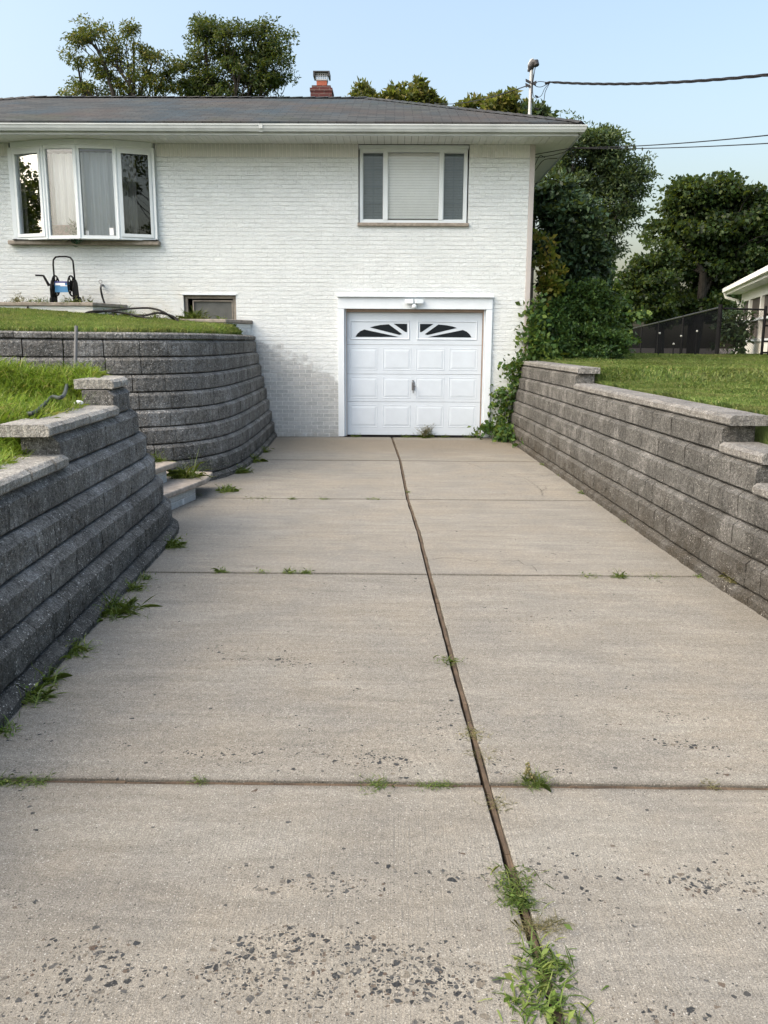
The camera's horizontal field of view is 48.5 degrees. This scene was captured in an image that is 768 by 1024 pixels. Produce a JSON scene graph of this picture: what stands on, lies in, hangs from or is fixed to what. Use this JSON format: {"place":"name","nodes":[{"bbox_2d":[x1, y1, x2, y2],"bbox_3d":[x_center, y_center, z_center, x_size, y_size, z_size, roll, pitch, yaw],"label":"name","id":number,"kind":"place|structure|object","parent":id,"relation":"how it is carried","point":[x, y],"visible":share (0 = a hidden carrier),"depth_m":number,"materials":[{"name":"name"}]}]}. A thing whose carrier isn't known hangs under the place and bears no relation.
{"place":"outdoors","nodes":[
{"label":"outdoors","id":0,"kind":"place"},
{"bbox_2d":[0,332,242,374],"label":"terrace lawn","id":1,"kind":"structure","parent":0,"point":[105,339],"depth_m":10.11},
{"bbox_2d":[0,302,127,314],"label":"planter wall","id":2,"kind":"structure","parent":1,"relation":"on","point":[82,307],"depth_m":14.29,"materials":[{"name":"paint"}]},
{"bbox_2d":[4,292,32,303],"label":"weed clump","id":3,"kind":"object","parent":2,"relation":"on","point":[16,300],"visible":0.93,"depth_m":14.34,"materials":[{"name":"green plant"}]},
{"bbox_2d":[25,297,54,303],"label":"weed clump","id":4,"kind":"object","parent":2,"relation":"on","point":[39,300],"visible":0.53,"depth_m":14.35,"materials":[{"name":"green plant"}]},
{"bbox_2d":[35,256,81,301],"bbox_3d":[-5.558,-3.933,14.503,0.696,0.824,0.358,0,11,1],"label":"hose reel","id":5,"kind":"object","parent":2,"relation":"on","point":[69,285],"visible":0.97,"depth_m":14.46,"materials":[{"name":"black plastic"}]},
{"bbox_2d":[60,295,86,303],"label":"weed clump","id":6,"kind":"object","parent":2,"relation":"on","point":[71,299],"visible":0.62,"depth_m":14.36,"materials":[{"name":"green plant"}]},
{"bbox_2d":[59,295,92,303],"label":"weed clump","id":7,"kind":"object","parent":2,"relation":"on","point":[85,299],"visible":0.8,"depth_m":14.37,"materials":[{"name":"green plant"}]},
{"bbox_2d":[74,326,77,366],"bbox_3d":[-3.128,-1.675,8.660,0.033,0.425,0.105,2,12,11],"label":"metal stake","id":8,"kind":"object","parent":1,"relation":"on","point":[75,342],"visible":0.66,"depth_m":8.65,"materials":[{"name":"metal"}]},
{"bbox_2d":[0,307,242,334],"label":"grass","id":9,"kind":"structure","parent":1,"relation":"on","point":[20,319],"depth_m":11.74,"materials":[{"name":"green plant"}]},
{"bbox_2d":[103,303,143,316],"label":"weed clump","id":10,"kind":"object","parent":1,"relation":"on","point":[133,312],"visible":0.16,"depth_m":14.38,"materials":[{"name":"green plant"}]},
{"bbox_2d":[175,319,252,334],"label":"planter wall","id":11,"kind":"structure","parent":1,"relation":"on","point":[244,326],"depth_m":14.68,"materials":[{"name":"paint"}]},
{"bbox_2d":[147,309,170,318],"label":"weed clump","id":12,"kind":"object","parent":11,"relation":"on","point":[159,315],"visible":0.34,"depth_m":14.46,"materials":[{"name":"green plant"}]},
{"bbox_2d":[176,307,218,319],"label":"weed clump","id":13,"kind":"object","parent":11,"relation":"on","point":[193,316],"visible":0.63,"depth_m":14.44,"materials":[{"name":"green plant"}]},
{"bbox_2d":[0,436,767,1023],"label":"driveway","id":14,"kind":"structure","parent":0,"point":[216,904],"depth_m":3.47,"materials":[{"name":"concrete"}]},
{"bbox_2d":[0,714,21,738],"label":"weed clump","id":15,"kind":"object","parent":14,"relation":"on","point":[6,730],"visible":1,"depth_m":3.79,"materials":[{"name":"green plant"}]},
{"bbox_2d":[0,769,56,788],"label":"weed clump","id":16,"kind":"object","parent":14,"relation":"on","point":[20,781],"visible":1,"depth_m":3.35,"materials":[{"name":"green plant"}]},
{"bbox_2d":[17,672,70,717],"bbox_3d":[-1.693,0.842,4.095,0.373,0.136,0.407,0,11,1],"label":"weed clump","id":17,"kind":"object","parent":14,"relation":"on","point":[36,697],"visible":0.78,"depth_m":4.12,"materials":[{"name":"green plant"}]},
{"bbox_2d":[31,662,72,688],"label":"weed clump","id":18,"kind":"object","parent":14,"relation":"on","point":[54,678],"visible":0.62,"depth_m":4.34,"materials":[{"name":"green plant"}]},
{"bbox_2d":[58,633,100,660],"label":"weed clump","id":19,"kind":"object","parent":14,"relation":"on","point":[76,648],"visible":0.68,"depth_m":4.72,"materials":[{"name":"green plant"}]},
{"bbox_2d":[0,375,178,730],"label":"retaining wall","id":20,"kind":"structure","parent":14,"relation":"on","point":[86,517],"depth_m":5.35,"materials":[{"name":"concrete"}]},
{"bbox_2d":[92,587,162,623],"bbox_3d":[-1.744,0.554,5.428,0.616,0.177,0.712,0,11,1],"label":"weed clump","id":21,"kind":"object","parent":14,"relation":"on","point":[126,606],"visible":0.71,"depth_m":5.42,"materials":[{"name":"green plant"}]},
{"bbox_2d":[0,331,276,480],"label":"retaining wall","id":22,"kind":"structure","parent":14,"relation":"on","point":[208,400],"depth_m":10.35,"materials":[{"name":"grey concrete"}]},
{"bbox_2d":[125,577,151,591],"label":"weed clump","id":23,"kind":"object","parent":14,"relation":"on","point":[133,586],"visible":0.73,"depth_m":5.94,"materials":[{"name":"green plant"}]},
{"bbox_2d":[137,571,157,580],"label":"weed clump","id":24,"kind":"object","parent":14,"relation":"on","point":[143,577],"visible":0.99,"depth_m":6.21,"materials":[{"name":"green plant"}]},
{"bbox_2d":[163,531,187,550],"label":"weed clump","id":25,"kind":"object","parent":14,"relation":"on","point":[172,544],"visible":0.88,"depth_m":7.16,"materials":[{"name":"green plant"}]},
{"bbox_2d":[155,461,212,509],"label":"stone steps","id":26,"kind":"structure","parent":14,"relation":"on","point":[178,493],"depth_m":9.09,"materials":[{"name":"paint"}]},
{"bbox_2d":[147,447,175,462],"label":"weed clump","id":27,"kind":"object","parent":26,"relation":"on","point":[158,459],"visible":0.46,"depth_m":9.34,"materials":[{"name":"green plant"}]},
{"bbox_2d":[166,462,207,478],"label":"weed clump","id":28,"kind":"object","parent":26,"relation":"on","point":[174,474],"visible":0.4,"depth_m":9.51,"materials":[{"name":"green plant"}]},
{"bbox_2d":[166,450,211,478],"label":"weed clump","id":29,"kind":"object","parent":26,"relation":"on","point":[185,473],"visible":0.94,"depth_m":9.43,"materials":[{"name":"green plant"}]},
{"bbox_2d":[182,773,208,786],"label":"weed clump","id":30,"kind":"object","parent":14,"relation":"on","point":[196,779],"visible":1,"depth_m":3.36,"materials":[{"name":"green plant"}]},
{"bbox_2d":[211,567,230,573],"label":"weed clump","id":31,"kind":"object","parent":14,"relation":"on","point":[216,570],"visible":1,"depth_m":6.40,"materials":[{"name":"green plant"}]},
{"bbox_2d":[215,483,238,492],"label":"weed clump","id":32,"kind":"object","parent":14,"relation":"on","point":[230,489],"visible":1,"depth_m":9.82,"materials":[{"name":"green plant"}]},
{"bbox_2d":[5,780,481,786],"bbox_3d":[-0.844,1.108,3.373,2.462,0.086,0.022,0,11,1],"label":"wood strip","id":33,"kind":"object","parent":14,"relation":"on","point":[244,783],"visible":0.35,"depth_m":3.36,"materials":[{"name":"brown wood"}]},
{"bbox_2d":[235,464,253,473],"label":"weed clump","id":34,"kind":"object","parent":14,"relation":"on","point":[241,471],"visible":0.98,"depth_m":11.20,"materials":[{"name":"green plant"}]},
{"bbox_2d":[249,452,268,462],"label":"weed clump","id":35,"kind":"object","parent":14,"relation":"on","point":[255,459],"visible":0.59,"depth_m":12.23,"materials":[{"name":"green plant"}]},
{"bbox_2d":[261,445,274,452],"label":"weed clump","id":36,"kind":"object","parent":14,"relation":"on","point":[264,451],"visible":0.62,"depth_m":13.29,"materials":[{"name":"green plant"}]},
{"bbox_2d":[280,566,300,573],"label":"weed clump","id":37,"kind":"object","parent":14,"relation":"on","point":[289,571],"visible":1,"depth_m":6.39,"materials":[{"name":"green plant"}]},
{"bbox_2d":[299,566,314,574],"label":"weed clump","id":38,"kind":"object","parent":14,"relation":"on","point":[305,571],"visible":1,"depth_m":6.38,"materials":[{"name":"green plant"}]},
{"bbox_2d":[187,463,552,570],"bbox_3d":[1.018,-0.112,9.259,4.015,0.001,4.797,10,15,41],"label":"driveway crack","id":39,"kind":"object","parent":14,"relation":"on","point":[445,557],"visible":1,"depth_m":8.85,"materials":[{"name":"grey concrete"}]},
{"bbox_2d":[355,773,397,794],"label":"weed clump","id":40,"kind":"object","parent":14,"relation":"on","point":[376,783],"visible":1,"depth_m":3.34,"materials":[{"name":"green plant"}]},
{"bbox_2d":[410,424,438,437],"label":"weed clump","id":41,"kind":"object","parent":14,"relation":"on","point":[426,432],"visible":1,"depth_m":15.43,"materials":[{"name":"green plant"}]},
{"bbox_2d":[408,777,460,790],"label":"weed clump","id":42,"kind":"object","parent":14,"relation":"on","point":[441,785],"visible":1,"depth_m":3.34,"materials":[{"name":"green plant"}]},
{"bbox_2d":[432,655,462,666],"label":"weed clump","id":43,"kind":"object","parent":14,"relation":"on","point":[452,660],"visible":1,"depth_m":4.64,"materials":[{"name":"green plant"}]},
{"bbox_2d":[456,721,492,741],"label":"weed clump","id":44,"kind":"object","parent":14,"relation":"on","point":[477,732],"visible":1,"depth_m":3.77,"materials":[{"name":"green plant"}]},
{"bbox_2d":[392,438,563,1023],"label":"wood strip","id":45,"kind":"object","parent":14,"relation":"on","point":[506,858],"visible":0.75,"depth_m":3.58,"materials":[{"name":"brown wood"}]},
{"bbox_2d":[464,742,501,763],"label":"weed clump","id":46,"kind":"object","parent":14,"relation":"on","point":[483,753],"visible":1,"depth_m":3.58,"materials":[{"name":"green plant"}]},
{"bbox_2d":[483,790,516,818],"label":"weed clump","id":47,"kind":"object","parent":14,"relation":"on","point":[495,799],"visible":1,"depth_m":3.21,"materials":[{"name":"green plant"}]},
{"bbox_2d":[481,860,554,910],"bbox_3d":[0.432,1.176,2.722,0.244,0.042,0.262,0,11,1],"label":"weed clump","id":48,"kind":"object","parent":14,"relation":"on","point":[508,880],"visible":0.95,"depth_m":2.75,"materials":[{"name":"green plant"}]},
{"bbox_2d":[494,878,553,915],"bbox_3d":[0.424,1.184,2.635,0.171,0.060,0.203,-8,14,-37],"label":"weed clump","id":49,"kind":"object","parent":14,"relation":"on","point":[513,897],"visible":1,"depth_m":2.64,"materials":[{"name":"green plant"}]},
{"bbox_2d":[508,762,557,793],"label":"weed clump","id":50,"kind":"object","parent":14,"relation":"on","point":[533,777],"visible":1,"depth_m":3.36,"materials":[{"name":"green plant"}]},
{"bbox_2d":[498,918,583,992],"bbox_3d":[0.433,1.238,2.397,0.243,0.058,0.244,2,11,8],"label":"weed clump","id":51,"kind":"object","parent":14,"relation":"on","point":[541,966],"visible":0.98,"depth_m":2.38,"materials":[{"name":"green plant"}]},
{"bbox_2d":[506,908,577,941],"bbox_3d":[0.463,1.218,2.535,0.236,0.033,0.150,-5,12,-23],"label":"weed clump","id":52,"kind":"object","parent":14,"relation":"on","point":[548,923],"visible":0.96,"depth_m":2.54,"materials":[{"name":"green plant"}]},
{"bbox_2d":[477,959,608,1023],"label":"weed clump","id":53,"kind":"object","parent":14,"relation":"on","point":[553,995],"visible":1,"depth_m":2.25,"materials":[{"name":"green plant"}]},
{"bbox_2d":[569,571,600,580],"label":"weed clump","id":54,"kind":"object","parent":14,"relation":"on","point":[588,575],"visible":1,"depth_m":6.35,"materials":[{"name":"green plant"}]},
{"bbox_2d":[610,570,628,579],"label":"weed clump","id":55,"kind":"object","parent":14,"relation":"on","point":[623,575],"visible":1,"depth_m":6.33,"materials":[{"name":"green plant"}]},
{"bbox_2d":[490,786,767,789],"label":"wood strip","id":56,"kind":"object","parent":14,"relation":"on","point":[668,788],"visible":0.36,"depth_m":3.35,"materials":[{"name":"brown wood"}]},
{"bbox_2d":[508,361,767,619],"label":"retaining wall","id":57,"kind":"structure","parent":14,"relation":"on","point":[684,482],"depth_m":7.45,"materials":[{"name":"grey concrete"}]},
{"bbox_2d":[718,572,735,582],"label":"weed clump","id":58,"kind":"object","parent":57,"relation":"on","point":[729,580],"visible":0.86,"depth_m":5.93,"materials":[{"name":"green plant"}]},
{"bbox_2d":[698,777,719,790],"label":"weed clump","id":59,"kind":"object","parent":14,"relation":"on","point":[710,785],"visible":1,"depth_m":3.36,"materials":[{"name":"green plant"}]},
{"bbox_2d":[0,0,767,348],"label":"sky","id":60,"kind":"structure","parent":0,"point":[483,47],"materials":[{"name":"blue"}]},
{"bbox_2d":[339,349,733,438],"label":"ground","id":61,"kind":"structure","parent":0,"point":[722,350],"depth_m":16.85,"materials":[{"name":"grey concrete"}]},
{"bbox_2d":[0,71,587,437],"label":"house","id":62,"kind":"structure","parent":61,"relation":"on","point":[319,235],"depth_m":14.86,"materials":[{"name":"brick"}]},
{"bbox_2d":[7,139,160,246],"bbox_3d":[-5.201,-5.333,14.853,2.630,1.986,0.936,0,11,1],"label":"bow window","id":63,"kind":"structure","parent":62,"relation":"in","point":[76,197],"depth_m":14.62,"materials":[{"name":"white glass"}]},
{"bbox_2d":[182,294,236,319],"bbox_3d":[-3.076,-3.607,15.144,0.960,0.510,0.195,0,11,1],"label":"window","id":64,"kind":"structure","parent":62,"relation":"in","point":[225,309],"depth_m":15.13,"materials":[{"name":"grey glass"}]},
{"bbox_2d":[357,145,468,226],"bbox_3d":[0.508,-5.602,14.687,1.925,1.330,0.210,0,11,1],"label":"window","id":65,"kind":"structure","parent":62,"relation":"in","point":[412,162],"depth_m":14.73,"materials":[{"name":"white glass"}]},
{"bbox_2d":[405,299,422,308],"bbox_3d":[0.528,-3.631,14.920,0.322,0.165,0.115,0,11,1],"label":"security light","id":66,"kind":"object","parent":62,"relation":"attached to","point":[413,302],"visible":1,"depth_m":14.88,"materials":[{"name":"white plastic"}]},
{"bbox_2d":[347,312,482,436],"bbox_3d":[0.543,-2.458,15.365,2.430,2.210,0.112,0,11,1],"label":"garage door","id":67,"kind":"structure","parent":62,"relation":"in","point":[406,367],"depth_m":15.37,"materials":[{"name":"white metal"}]},
{"bbox_2d":[467,155,568,447],"bbox_3d":[2.617,-3.597,14.567,2.050,4.976,1.888,-7,14,-33],"label":"vine","id":68,"kind":"object","parent":62,"relation":"attached to","point":[500,431],"visible":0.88,"depth_m":14.90,"materials":[{"name":"green plant"}]},
{"bbox_2d":[525,58,538,114],"bbox_3d":[2.648,-7.353,15.310,0.238,1.454,0.138,5,12,23],"label":"service mast","id":69,"kind":"object","parent":62,"relation":"attached to","point":[532,63],"visible":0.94,"depth_m":15.22,"materials":[{"name":"metal"}]},
{"bbox_2d":[434,86,525,103],"bbox_3d":[2.111,-10.489,21.575,0.018,3.157,13.577,0,11,-4],"label":"telephone wire","id":70,"kind":"object","parent":69,"relation":"attached to","point":[489,97],"visible":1,"depth_m":18.31,"materials":[{"name":"black rubber"}]},
{"bbox_2d":[531,67,767,109],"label":"power line","id":71,"kind":"object","parent":69,"relation":"attached to","point":[674,82],"visible":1,"depth_m":12.82,"materials":[{"name":"black rubber"}]},
{"bbox_2d":[535,135,767,154],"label":"telephone wire","id":72,"kind":"object","parent":62,"relation":"attached to","point":[659,144],"visible":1,"depth_m":11.46,"materials":[{"name":"black rubber"}]},
{"bbox_2d":[535,143,767,157],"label":"telephone wire","id":73,"kind":"object","parent":62,"relation":"attached to","point":[655,148],"visible":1,"depth_m":11.69,"materials":[{"name":"black rubber"}]},
{"bbox_2d":[532,352,767,414],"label":"grass","id":74,"kind":"structure","parent":0,"point":[753,388],"depth_m":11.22,"materials":[{"name":"green plant"}]},
{"bbox_2d":[594,370,767,444],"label":"lawn","id":75,"kind":"structure","parent":0,"point":[761,434],"depth_m":11.19,"materials":[{"name":"green plant"}]},
{"bbox_2d":[452,86,536,113],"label":"oak tree","id":76,"kind":"object","parent":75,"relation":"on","point":[507,102],"visible":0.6,"depth_m":41.35,"materials":[{"name":"green plant"}]},
{"bbox_2d":[517,99,558,342],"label":"oak tree","id":77,"kind":"object","parent":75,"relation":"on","point":[544,110],"visible":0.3,"depth_m":41.66,"materials":[{"name":"green plant"}]},
{"bbox_2d":[531,228,569,329],"bbox_3d":[3.028,-3.909,15.815,0.789,2.610,0.643,0,11,1],"label":"sapling tree","id":78,"kind":"object","parent":75,"relation":"on","point":[550,279],"visible":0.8,"depth_m":15.62,"materials":[{"name":"green plant"}]},
{"bbox_2d":[531,166,623,309],"bbox_3d":[4.195,-5.489,19.210,2.407,4.395,1.728,0,11,1],"label":"arborvitae tree","id":79,"kind":"object","parent":75,"relation":"on","point":[560,210],"visible":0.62,"depth_m":18.72,"materials":[{"name":"green plant"}]},
{"bbox_2d":[528,277,640,358],"bbox_3d":[3.623,-3.486,15.865,2.239,1.769,1.651,-8,14,-36],"label":"shrub","id":80,"kind":"object","parent":75,"relation":"on","point":[588,313],"visible":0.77,"depth_m":15.79,"materials":[{"name":"green plant"}]},
{"bbox_2d":[545,108,663,340],"bbox_3d":[6.567,-8.491,26.751,4.391,7.605,2.670,0,11,1],"label":"ash tree","id":81,"kind":"object","parent":75,"relation":"on","point":[611,177],"visible":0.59,"depth_m":26.00,"materials":[{"name":"green plant"}]},
{"bbox_2d":[610,266,652,352],"bbox_3d":[6.275,-5.441,23.370,2.074,2.792,1.369,0,11,1],"label":"sapling tree","id":82,"kind":"object","parent":75,"relation":"on","point":[634,316],"visible":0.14,"depth_m":23.09,"materials":[{"name":"green plant"}]},
{"bbox_2d":[614,234,684,324],"bbox_3d":[10.649,-8.616,34.924,3.066,5.248,2.661,0,11,1],"label":"maple tree","id":83,"kind":"object","parent":75,"relation":"on","point":[645,284],"visible":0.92,"depth_m":34.28,"materials":[{"name":"green plant"}]},
{"bbox_2d":[628,304,722,354],"bbox_3d":[9.405,-5.686,29.345,0.095,1.990,20.357,2,11,10],"label":"fence","id":84,"kind":"object","parent":75,"relation":"on","point":[706,324],"visible":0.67,"depth_m":23.95,"materials":[{"name":"metal"}]},
{"bbox_2d":[636,167,767,323],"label":"maple tree","id":85,"kind":"object","parent":75,"relation":"on","point":[716,229],"visible":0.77,"depth_m":35.53,"materials":[{"name":"green plant"}]},
{"bbox_2d":[720,300,758,353],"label":"shrub","id":86,"kind":"object","parent":75,"relation":"on","point":[733,324],"visible":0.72,"depth_m":24.12,"materials":[{"name":"green plant"}]},
{"bbox_2d":[720,306,767,354],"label":"chain link fence","id":87,"kind":"object","parent":75,"relation":"on","point":[762,328],"visible":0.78,"depth_m":19.41,"materials":[{"name":"black metal"}]},
{"bbox_2d":[722,265,767,353],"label":"neighbor house","id":88,"kind":"structure","parent":75,"relation":"on","point":[752,288],"depth_m":24.46,"materials":[{"name":"beige"}]},
{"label":"side lawn","id":89,"kind":"structure","parent":0,"visible":0},
{"bbox_2d":[25,366,69,415],"bbox_3d":[-2.871,-1.079,7.379,0.325,0.255,3.582,-3,12,-17],"label":"garden hose","id":90,"kind":"object","parent":89,"relation":"on","point":[63,395],"visible":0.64,"depth_m":6.24,"materials":[{"name":"grey rubber"}]},
{"bbox_2d":[0,355,112,468],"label":"grass","id":91,"kind":"structure","parent":89,"relation":"on","point":[19,382],"depth_m":7.07,"materials":[{"name":"green plant"}]},
{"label":"back yard","id":92,"kind":"structure","parent":0,"visible":0},
{"bbox_2d":[56,12,187,95],"bbox_3d":[-12.042,-15.111,39.889,5.354,14.812,4.069,8,14,35],"label":"locust tree","id":93,"kind":"object","parent":92,"relation":"on","point":[85,35],"visible":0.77,"depth_m":38.61,"materials":[{"name":"green plant"}]},
{"bbox_2d":[172,10,301,96],"bbox_3d":[-6.982,-15.577,40.773,6.271,15.510,3.912,0,11,1],"label":"locust tree","id":94,"kind":"object","parent":92,"relation":"on","point":[258,77],"visible":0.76,"depth_m":39.28,"materials":[{"name":"green plant"}]},
{"bbox_2d":[345,76,380,97],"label":"oak tree","id":95,"kind":"object","parent":92,"relation":"on","point":[364,88],"visible":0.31,"depth_m":41.57,"materials":[{"name":"green plant"}]},
{"bbox_2d":[373,72,447,104],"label":"oak tree","id":96,"kind":"object","parent":92,"relation":"on","point":[418,90],"visible":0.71,"depth_m":41.43,"materials":[{"name":"green plant"}]},
{"bbox_3d":[-4.960,-3.993,14.946,0.072,0.147,0.153,0,11,1],"label":"spigot","id":97,"kind":"object","parent":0,"visible":0},
{"bbox_2d":[85,288,178,321],"bbox_3d":[-4.340,-3.420,14.064,2.054,0.630,0.878,8,14,33],"label":"garden hose","id":98,"kind":"object","parent":97,"relation":"hanging from","point":[172,317],"visible":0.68,"depth_m":13.95,"materials":[{"name":"black rubber"}]}
]}

